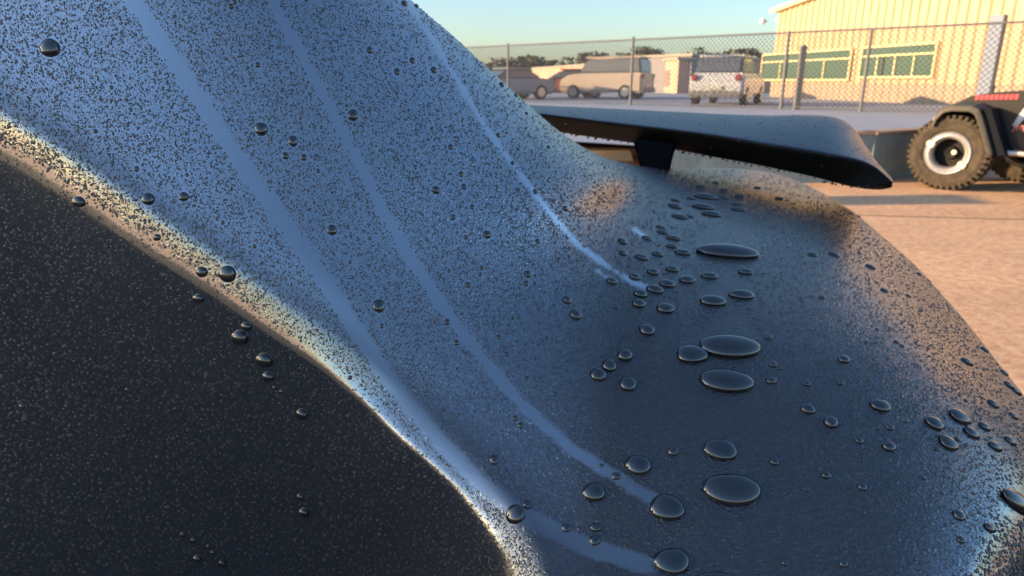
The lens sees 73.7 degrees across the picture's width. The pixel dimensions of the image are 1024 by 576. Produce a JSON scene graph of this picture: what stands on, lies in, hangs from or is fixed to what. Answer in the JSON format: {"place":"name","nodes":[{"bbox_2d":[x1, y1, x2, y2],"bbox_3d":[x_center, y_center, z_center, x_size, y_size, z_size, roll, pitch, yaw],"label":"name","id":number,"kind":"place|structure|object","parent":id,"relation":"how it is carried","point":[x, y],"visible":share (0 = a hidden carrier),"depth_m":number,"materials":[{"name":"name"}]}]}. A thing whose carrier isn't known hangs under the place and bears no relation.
{"place":"outdoors","nodes":[
{"label":"outdoors","id":0,"kind":"place"},
{"bbox_2d":[411,0,791,65],"label":"sky","id":1,"kind":"structure","parent":0,"point":[472,22],"materials":[{"name":"blue"}]},
{"bbox_2d":[589,149,632,160],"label":"parking block","id":2,"kind":"structure","parent":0,"point":[619,154],"depth_m":12.30,"materials":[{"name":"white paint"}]},
{"bbox_2d":[522,93,950,144],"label":"terrace","id":3,"kind":"structure","parent":0,"point":[856,120],"depth_m":22.54,"materials":[{"name":"grey concrete"}]},
{"bbox_2d":[483,58,524,70],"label":"tree","id":4,"kind":"object","parent":3,"relation":"on","point":[510,65],"visible":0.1,"depth_m":120.26,"materials":[{"name":"green plant"}]},
{"bbox_2d":[485,54,545,70],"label":"tree","id":5,"kind":"object","parent":3,"relation":"on","point":[532,58],"visible":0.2,"depth_m":126.32,"materials":[{"name":"green plant"}]},
{"bbox_2d":[491,67,556,99],"bbox_3d":[-0.234,-9.743,32.587,4.614,1.485,1.850,-10,19,-29],"label":"parked sedan","id":6,"kind":"object","parent":3,"relation":"on","point":[531,81],"visible":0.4,"depth_m":32.20,"materials":[{"name":"grey paint"}]},
{"bbox_2d":[521,59,558,66],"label":"tree","id":7,"kind":"object","parent":3,"relation":"on","point":[553,61],"visible":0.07,"depth_m":132.82,"materials":[{"name":"green plant"}]},
{"bbox_2d":[558,56,575,65],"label":"tree","id":8,"kind":"object","parent":3,"relation":"on","point":[567,60],"visible":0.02,"depth_m":144.46,"materials":[{"name":"green plant"}]},
{"bbox_2d":[548,69,600,97],"bbox_3d":[3.005,-10.905,36.400,4.614,1.485,1.850,1,17,5],"label":"parked sedan","id":9,"kind":"object","parent":3,"relation":"on","point":[556,85],"visible":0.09,"depth_m":35.59,"materials":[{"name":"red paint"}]},
{"bbox_2d":[575,51,608,63],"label":"tree","id":10,"kind":"object","parent":3,"relation":"on","point":[587,53],"visible":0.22,"depth_m":134.96,"materials":[{"name":"green plant"}]},
{"bbox_2d":[559,56,654,98],"bbox_3d":[4.793,-10.573,34.402,4.519,2.015,1.950,10,19,29],"label":"parked van","id":11,"kind":"object","parent":3,"relation":"on","point":[618,77],"visible":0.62,"depth_m":33.48,"materials":[{"name":"beige paint"}]},
{"bbox_2d":[628,46,653,55],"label":"tree","id":12,"kind":"object","parent":3,"relation":"on","point":[644,50],"visible":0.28,"depth_m":132.39,"materials":[{"name":"green plant"}]},
{"bbox_2d":[532,57,770,92],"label":"building","id":13,"kind":"structure","parent":3,"relation":"on","point":[681,75],"depth_m":48.77,"materials":[{"name":"beige paint"}]},
{"bbox_2d":[663,70,669,86],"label":"door","id":14,"kind":"structure","parent":13,"relation":"in","point":[666,71],"depth_m":49.35,"materials":[{"name":"grey"}]},
{"bbox_2d":[642,53,730,92],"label":"building","id":15,"kind":"structure","parent":3,"relation":"on","point":[664,68],"depth_m":49.93,"materials":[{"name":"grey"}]},
{"bbox_2d":[688,55,763,105],"bbox_3d":[8.346,-7.973,26.262,2.000,1.785,4.798,9,19,27],"label":"parked suv","id":16,"kind":"object","parent":3,"relation":"on","point":[728,78],"visible":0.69,"depth_m":24.53,"materials":[{"name":"grey paint"}]},
{"bbox_2d":[724,48,761,57],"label":"tree","id":17,"kind":"object","parent":3,"relation":"on","point":[745,52],"visible":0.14,"depth_m":149.97,"materials":[{"name":"green plant"}]},
{"bbox_2d":[466,21,1023,112],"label":"chain link fence","id":18,"kind":"object","parent":3,"relation":"on","point":[784,71],"visible":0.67,"depth_m":21.73,"materials":[{"name":"grey metal"}]},
{"bbox_2d":[793,45,806,108],"bbox_3d":[9.112,-6.659,21.599,0.280,1.950,0.280,0,17,0],"label":"bollard post","id":19,"kind":"object","parent":3,"relation":"on","point":[802,51],"visible":0.68,"depth_m":21.52,"materials":[{"name":"grey metal"}]},
{"bbox_2d":[759,0,1023,104],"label":"metal building","id":20,"kind":"structure","parent":3,"relation":"on","point":[801,15],"depth_m":27.77,"materials":[{"name":"beige metal"}]},
{"bbox_2d":[760,48,853,80],"bbox_3d":[14.669,-11.247,34.609,0.100,1.423,8.112,-3,17,-8],"label":"window","id":21,"kind":"structure","parent":20,"relation":"in","point":[843,50],"depth_m":33.52,"materials":[{"name":"green"}]},
{"bbox_2d":[858,41,939,77],"bbox_3d":[15.713,-9.287,27.969,0.100,1.320,4.494,-3,17,-8],"label":"window","id":22,"kind":"structure","parent":20,"relation":"in","point":[910,47],"depth_m":27.63,"materials":[{"name":"green"}]},
{"bbox_2d":[574,141,1023,394],"bbox_3d":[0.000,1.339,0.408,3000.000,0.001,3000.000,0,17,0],"label":"ground","id":23,"kind":"structure","parent":0,"point":[968,261],"depth_m":6.26,"materials":[{"name":"concrete"}]},
{"bbox_2d":[0,0,1023,575],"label":"parked car","id":24,"kind":"object","parent":23,"relation":"on","point":[652,140],"visible":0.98,"depth_m":0.29,"materials":[{"name":"black paint"}]},
{"bbox_2d":[39,38,58,55],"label":"water drop","id":25,"kind":"object","parent":24,"relation":"attached to","point":[48,46],"visible":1,"depth_m":0.29,"materials":[{"name":"black"}]},
{"bbox_2d":[71,196,83,206],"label":"water drop","id":26,"kind":"object","parent":24,"relation":"attached to","point":[76,201],"visible":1,"depth_m":0.29,"materials":[{"name":"black"}]},
{"bbox_2d":[141,193,153,204],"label":"water drop","id":27,"kind":"object","parent":24,"relation":"attached to","point":[147,198],"visible":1,"depth_m":0.28,"materials":[{"name":"black"}]},
{"bbox_2d":[178,192,187,200],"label":"water drop","id":28,"kind":"object","parent":24,"relation":"attached to","point":[182,196],"visible":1,"depth_m":0.28,"materials":[{"name":"black"}]},
{"bbox_2d":[192,294,202,303],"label":"water drop","id":29,"kind":"object","parent":24,"relation":"attached to","point":[197,298],"visible":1,"depth_m":0.28,"materials":[{"name":"black"}]},
{"bbox_2d":[196,267,206,276],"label":"water drop","id":30,"kind":"object","parent":24,"relation":"attached to","point":[201,271],"visible":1,"depth_m":0.28,"materials":[{"name":"black"}]},
{"bbox_2d":[218,266,234,282],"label":"water drop","id":31,"kind":"object","parent":24,"relation":"attached to","point":[226,274],"visible":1,"depth_m":0.28,"materials":[{"name":"black"}]},
{"bbox_2d":[231,331,246,345],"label":"water drop","id":32,"kind":"object","parent":24,"relation":"attached to","point":[238,338],"visible":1,"depth_m":0.28,"materials":[{"name":"black"}]},
{"bbox_2d":[241,323,250,331],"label":"water drop","id":33,"kind":"object","parent":24,"relation":"attached to","point":[245,327],"visible":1,"depth_m":0.28,"materials":[{"name":"black"}]},
{"bbox_2d":[254,123,267,134],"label":"water drop","id":34,"kind":"object","parent":24,"relation":"attached to","point":[260,128],"visible":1,"depth_m":0.29,"materials":[{"name":"black"}]},
{"bbox_2d":[255,354,271,368],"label":"water drop","id":35,"kind":"object","parent":24,"relation":"attached to","point":[263,361],"visible":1,"depth_m":0.28,"materials":[{"name":"black"}]},
{"bbox_2d":[262,372,272,381],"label":"water drop","id":36,"kind":"object","parent":24,"relation":"attached to","point":[267,377],"visible":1,"depth_m":0.29,"materials":[{"name":"black"}]},
{"bbox_2d":[288,135,297,145],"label":"water drop","id":37,"kind":"object","parent":24,"relation":"attached to","point":[292,140],"visible":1,"depth_m":0.29,"materials":[{"name":"black"}]},
{"bbox_2d":[296,409,306,419],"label":"water drop","id":38,"kind":"object","parent":24,"relation":"attached to","point":[301,414],"visible":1,"depth_m":0.29,"materials":[{"name":"black"}]},
{"bbox_2d":[298,509,308,518],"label":"water drop","id":39,"kind":"object","parent":24,"relation":"attached to","point":[303,513],"visible":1,"depth_m":0.32,"materials":[{"name":"black"}]},
{"bbox_2d":[326,225,336,234],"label":"water drop","id":40,"kind":"object","parent":24,"relation":"attached to","point":[331,229],"visible":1,"depth_m":0.28,"materials":[{"name":"black"}]},
{"bbox_2d":[347,109,358,119],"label":"water drop","id":41,"kind":"object","parent":24,"relation":"attached to","point":[352,114],"visible":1,"depth_m":0.30,"materials":[{"name":"black"}]},
{"bbox_2d":[372,299,384,311],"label":"water drop","id":42,"kind":"object","parent":24,"relation":"attached to","point":[378,305],"visible":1,"depth_m":0.28,"materials":[{"name":"black"}]},
{"bbox_2d":[490,455,498,464],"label":"water drop","id":43,"kind":"object","parent":24,"relation":"attached to","point":[494,459],"visible":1,"depth_m":0.26,"materials":[{"name":"black"}]},
{"bbox_2d":[0,0,1023,575],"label":"water beads","id":44,"kind":"object","parent":24,"relation":"attached to","point":[344,226],"visible":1,"depth_m":0.29,"materials":[{"name":"black"}]},
{"bbox_2d":[505,504,524,523],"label":"water drop","id":45,"kind":"object","parent":24,"relation":"attached to","point":[515,514],"visible":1,"depth_m":0.24,"materials":[{"name":"black"}]},
{"bbox_2d":[523,500,531,508],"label":"water drop","id":46,"kind":"object","parent":24,"relation":"attached to","point":[527,504],"visible":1,"depth_m":0.24,"materials":[{"name":"black"}]},
{"bbox_2d":[561,523,571,531],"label":"water drop","id":47,"kind":"object","parent":24,"relation":"attached to","point":[565,527],"visible":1,"depth_m":0.24,"materials":[{"name":"black"}]},
{"bbox_2d":[569,309,581,318],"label":"water drop","id":48,"kind":"object","parent":24,"relation":"attached to","point":[575,314],"visible":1,"depth_m":0.30,"materials":[{"name":"black"}]},
{"bbox_2d":[582,482,604,500],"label":"water drop","id":49,"kind":"object","parent":24,"relation":"attached to","point":[593,491],"visible":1,"depth_m":0.24,"materials":[{"name":"black"}]},
{"bbox_2d":[589,535,599,544],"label":"water drop","id":50,"kind":"object","parent":24,"relation":"attached to","point":[594,539],"visible":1,"depth_m":0.23,"materials":[{"name":"black"}]},
{"bbox_2d":[590,523,601,530],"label":"water drop","id":51,"kind":"object","parent":24,"relation":"attached to","point":[595,526],"visible":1,"depth_m":0.24,"materials":[{"name":"black"}]},
{"bbox_2d":[590,367,606,380],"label":"water drop","id":52,"kind":"object","parent":24,"relation":"attached to","point":[598,373],"visible":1,"depth_m":0.28,"materials":[{"name":"black"}]},
{"bbox_2d":[602,359,616,370],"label":"water drop","id":53,"kind":"object","parent":24,"relation":"attached to","point":[609,364],"visible":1,"depth_m":0.28,"materials":[{"name":"black"}]},
{"bbox_2d":[606,277,617,283],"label":"water drop","id":54,"kind":"object","parent":24,"relation":"attached to","point":[611,280],"visible":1,"depth_m":0.33,"materials":[{"name":"black"}]},
{"bbox_2d":[611,472,620,479],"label":"water drop","id":55,"kind":"object","parent":24,"relation":"attached to","point":[616,475],"visible":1,"depth_m":0.25,"materials":[{"name":"black"}]},
{"bbox_2d":[617,349,632,360],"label":"water drop","id":56,"kind":"object","parent":24,"relation":"attached to","point":[625,354],"visible":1,"depth_m":0.29,"materials":[{"name":"black"}]},
{"bbox_2d":[619,376,636,390],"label":"water drop","id":57,"kind":"object","parent":24,"relation":"attached to","point":[628,383],"visible":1,"depth_m":0.28,"materials":[{"name":"black"}]},
{"bbox_2d":[629,273,640,278],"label":"water drop","id":58,"kind":"object","parent":24,"relation":"attached to","point":[634,275],"visible":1,"depth_m":0.34,"materials":[{"name":"black"}]},
{"bbox_2d":[625,455,650,474],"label":"water drop","id":59,"kind":"object","parent":24,"relation":"attached to","point":[638,464],"visible":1,"depth_m":0.25,"materials":[{"name":"black"}]},
{"bbox_2d":[632,299,645,306],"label":"water drop","id":60,"kind":"object","parent":24,"relation":"attached to","point":[639,302],"visible":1,"depth_m":0.32,"materials":[{"name":"black"}]},
{"bbox_2d":[633,289,647,296],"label":"water drop","id":61,"kind":"object","parent":24,"relation":"attached to","point":[640,292],"visible":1,"depth_m":0.33,"materials":[{"name":"black"}]},
{"bbox_2d":[635,254,648,259],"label":"water drop","id":62,"kind":"object","parent":24,"relation":"attached to","point":[643,256],"visible":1,"depth_m":0.36,"materials":[{"name":"black"}]},
{"bbox_2d":[639,324,654,334],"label":"water drop","id":63,"kind":"object","parent":24,"relation":"attached to","point":[647,329],"visible":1,"depth_m":0.30,"materials":[{"name":"black"}]},
{"bbox_2d":[647,268,659,274],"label":"water drop","id":64,"kind":"object","parent":24,"relation":"attached to","point":[653,271],"visible":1,"depth_m":0.35,"materials":[{"name":"black"}]},
{"bbox_2d":[646,284,663,292],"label":"water drop","id":65,"kind":"object","parent":24,"relation":"attached to","point":[654,288],"visible":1,"depth_m":0.33,"materials":[{"name":"black"}]},
{"bbox_2d":[656,303,674,312],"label":"water drop","id":66,"kind":"object","parent":24,"relation":"attached to","point":[666,307],"visible":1,"depth_m":0.32,"materials":[{"name":"black"}]},
{"bbox_2d":[659,279,674,286],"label":"water drop","id":67,"kind":"object","parent":24,"relation":"attached to","point":[667,282],"visible":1,"depth_m":0.34,"materials":[{"name":"black"}]},
{"bbox_2d":[650,494,684,519],"bbox_3d":[0.054,0.076,0.238,0.012,0.006,0.009,0,17,0],"label":"water drop","id":68,"kind":"object","parent":24,"relation":"attached to","point":[667,506],"visible":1,"depth_m":0.24,"materials":[{"name":"black"}]},
{"bbox_2d":[653,548,689,573],"bbox_3d":[0.052,0.089,0.224,0.012,0.005,0.008,0,17,0],"label":"water drop","id":69,"kind":"object","parent":24,"relation":"attached to","point":[672,560],"visible":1,"depth_m":0.22,"materials":[{"name":"black"}]},
{"bbox_2d":[665,265,678,271],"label":"water drop","id":70,"kind":"object","parent":24,"relation":"attached to","point":[672,268],"visible":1,"depth_m":0.36,"materials":[{"name":"black"}]},
{"bbox_2d":[667,447,678,455],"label":"water drop","id":71,"kind":"object","parent":24,"relation":"attached to","point":[672,451],"visible":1,"depth_m":0.25,"materials":[{"name":"black"}]},
{"bbox_2d":[675,249,690,254],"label":"water drop","id":72,"kind":"object","parent":24,"relation":"attached to","point":[683,251],"visible":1,"depth_m":0.38,"materials":[{"name":"black"}]},
{"bbox_2d":[679,275,695,282],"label":"water drop","id":73,"kind":"object","parent":24,"relation":"attached to","point":[687,279],"visible":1,"depth_m":0.35,"materials":[{"name":"black"}]},
{"bbox_2d":[676,345,708,361],"bbox_3d":[0.077,0.028,0.289,0.014,0.005,0.010,0,17,0],"label":"water drop","id":74,"kind":"object","parent":24,"relation":"attached to","point":[689,353],"visible":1,"depth_m":0.29,"materials":[{"name":"black"}]},
{"bbox_2d":[691,203,713,208],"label":"water drop","id":75,"kind":"object","parent":24,"relation":"attached to","point":[703,205],"visible":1,"depth_m":0.49,"materials":[{"name":"black"}]},
{"bbox_2d":[693,193,718,198],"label":"water drop","id":76,"kind":"object","parent":24,"relation":"attached to","point":[706,195],"visible":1,"depth_m":0.53,"materials":[{"name":"black"}]},
{"bbox_2d":[534,107,880,187],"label":"water beads","id":77,"kind":"object","parent":24,"relation":"attached to","point":[778,170],"visible":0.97,"depth_m":0.67,"materials":[{"name":"black"}]},
{"bbox_2d":[701,272,717,278],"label":"water drop","id":78,"kind":"object","parent":24,"relation":"attached to","point":[712,275],"visible":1,"depth_m":0.35,"materials":[{"name":"black"}]},
{"bbox_2d":[701,210,721,215],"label":"water drop","id":79,"kind":"object","parent":24,"relation":"attached to","point":[711,213],"visible":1,"depth_m":0.47,"materials":[{"name":"black"}]},
{"bbox_2d":[699,295,726,305],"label":"water drop","id":80,"kind":"object","parent":24,"relation":"attached to","point":[715,300],"visible":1,"depth_m":0.33,"materials":[{"name":"black"}]},
{"bbox_2d":[703,439,736,459],"bbox_3d":[0.076,0.059,0.251,0.012,0.005,0.008,0,17,0],"label":"water drop","id":81,"kind":"object","parent":24,"relation":"attached to","point":[722,449],"visible":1,"depth_m":0.25,"materials":[{"name":"black"}]},
{"bbox_2d":[699,368,754,391],"bbox_3d":[0.087,0.037,0.276,0.022,0.006,0.012,0,17,0],"label":"water drop","id":82,"kind":"object","parent":24,"relation":"attached to","point":[728,380],"visible":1,"depth_m":0.27,"materials":[{"name":"black"}]},
{"bbox_2d":[696,243,759,257],"bbox_3d":[0.123,-0.022,0.389,0.036,0.007,0.018,0,17,0],"label":"water drop","id":83,"kind":"object","parent":24,"relation":"attached to","point":[730,250],"visible":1,"depth_m":0.38,"materials":[{"name":"black"}]},
{"bbox_2d":[699,334,760,356],"bbox_3d":[0.094,0.025,0.293,0.026,0.007,0.014,0,17,0],"label":"water drop","id":84,"kind":"object","parent":24,"relation":"attached to","point":[726,345],"visible":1,"depth_m":0.29,"materials":[{"name":"black"}]},
{"bbox_2d":[702,474,760,504],"bbox_3d":[0.077,0.070,0.239,0.020,0.007,0.011,0,17,0],"label":"water drop","id":85,"kind":"object","parent":24,"relation":"attached to","point":[732,489],"visible":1,"depth_m":0.24,"materials":[{"name":"black"}]},
{"bbox_2d":[728,289,753,298],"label":"water drop","id":86,"kind":"object","parent":24,"relation":"attached to","point":[742,293],"visible":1,"depth_m":0.33,"materials":[{"name":"black"}]},
{"bbox_2d":[738,268,752,273],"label":"water drop","id":87,"kind":"object","parent":24,"relation":"attached to","point":[745,271],"visible":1,"depth_m":0.36,"materials":[{"name":"black"}]},
{"bbox_2d":[766,377,776,383],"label":"water drop","id":88,"kind":"object","parent":24,"relation":"attached to","point":[772,380],"visible":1,"depth_m":0.28,"materials":[{"name":"black"}]},
{"bbox_2d":[800,403,815,413],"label":"water drop","id":89,"kind":"object","parent":24,"relation":"attached to","point":[808,408],"visible":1,"depth_m":0.26,"materials":[{"name":"black"}]},
{"bbox_2d":[824,416,838,427],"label":"water drop","id":90,"kind":"object","parent":24,"relation":"attached to","point":[831,421],"visible":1,"depth_m":0.26,"materials":[{"name":"black"}]},
{"bbox_2d":[838,355,849,362],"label":"water drop","id":91,"kind":"object","parent":24,"relation":"attached to","point":[843,358],"visible":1,"depth_m":0.29,"materials":[{"name":"black"}]},
{"bbox_2d":[870,399,890,411],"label":"water drop","id":92,"kind":"object","parent":24,"relation":"attached to","point":[881,405],"visible":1,"depth_m":0.27,"materials":[{"name":"black"}]},
{"bbox_2d":[882,441,895,450],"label":"water drop","id":93,"kind":"object","parent":24,"relation":"attached to","point":[889,445],"visible":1,"depth_m":0.25,"materials":[{"name":"black"}]},
{"bbox_2d":[925,416,943,429],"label":"water drop","id":94,"kind":"object","parent":24,"relation":"attached to","point":[935,422],"visible":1,"depth_m":0.26,"materials":[{"name":"black"}]},
{"bbox_2d":[939,435,958,450],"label":"water drop","id":95,"kind":"object","parent":24,"relation":"attached to","point":[948,442],"visible":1,"depth_m":0.26,"materials":[{"name":"black"}]},
{"bbox_2d":[953,509,965,520],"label":"water drop","id":96,"kind":"object","parent":24,"relation":"attached to","point":[960,515],"visible":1,"depth_m":0.23,"materials":[{"name":"black"}]},
{"bbox_2d":[950,408,971,424],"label":"water drop","id":97,"kind":"object","parent":24,"relation":"attached to","point":[960,416],"visible":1,"depth_m":0.27,"materials":[{"name":"black"}]},
{"bbox_2d":[957,535,966,542],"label":"water drop","id":98,"kind":"object","parent":24,"relation":"attached to","point":[961,539],"visible":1,"depth_m":0.23,"materials":[{"name":"black"}]},
{"bbox_2d":[961,357,973,365],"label":"water drop","id":99,"kind":"object","parent":24,"relation":"attached to","point":[968,361],"visible":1,"depth_m":0.33,"materials":[{"name":"black"}]},
{"bbox_2d":[964,426,979,438],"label":"water drop","id":100,"kind":"object","parent":24,"relation":"attached to","point":[972,432],"visible":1,"depth_m":0.27,"materials":[{"name":"black"}]},
{"bbox_2d":[979,421,991,431],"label":"water drop","id":101,"kind":"object","parent":24,"relation":"attached to","point":[985,426],"visible":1,"depth_m":0.28,"materials":[{"name":"black"}]},
{"bbox_2d":[985,522,996,532],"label":"water drop","id":102,"kind":"object","parent":24,"relation":"attached to","point":[991,527],"visible":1,"depth_m":0.23,"materials":[{"name":"black"}]},
{"bbox_2d":[988,399,999,408],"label":"water drop","id":103,"kind":"object","parent":24,"relation":"attached to","point":[994,403],"visible":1,"depth_m":0.30,"materials":[{"name":"black"}]},
{"bbox_2d":[989,441,1002,451],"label":"water drop","id":104,"kind":"object","parent":24,"relation":"attached to","point":[996,446],"visible":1,"depth_m":0.27,"materials":[{"name":"black"}]},
{"bbox_2d":[1005,435,1016,445],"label":"water drop","id":105,"kind":"object","parent":24,"relation":"attached to","point":[1011,440],"visible":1,"depth_m":0.28,"materials":[{"name":"black"}]},
{"bbox_2d":[1002,488,1023,512],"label":"water drop","id":106,"kind":"object","parent":24,"relation":"attached to","point":[1014,498],"visible":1,"depth_m":0.25,"materials":[{"name":"black"}]},
{"bbox_2d":[581,145,636,154],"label":"kerb","id":107,"kind":"structure","parent":23,"relation":"on","point":[629,148],"depth_m":13.45,"materials":[{"name":"brown concrete"}]},
{"bbox_2d":[671,127,991,182],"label":"retaining wall","id":108,"kind":"structure","parent":23,"relation":"on","point":[887,148],"depth_m":9.66,"materials":[{"name":"concrete"}]},
{"bbox_2d":[907,90,1023,189],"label":"off road vehicle","id":109,"kind":"object","parent":23,"relation":"on","point":[970,140],"visible":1,"depth_m":8.84,"materials":[{"name":"rubber"}]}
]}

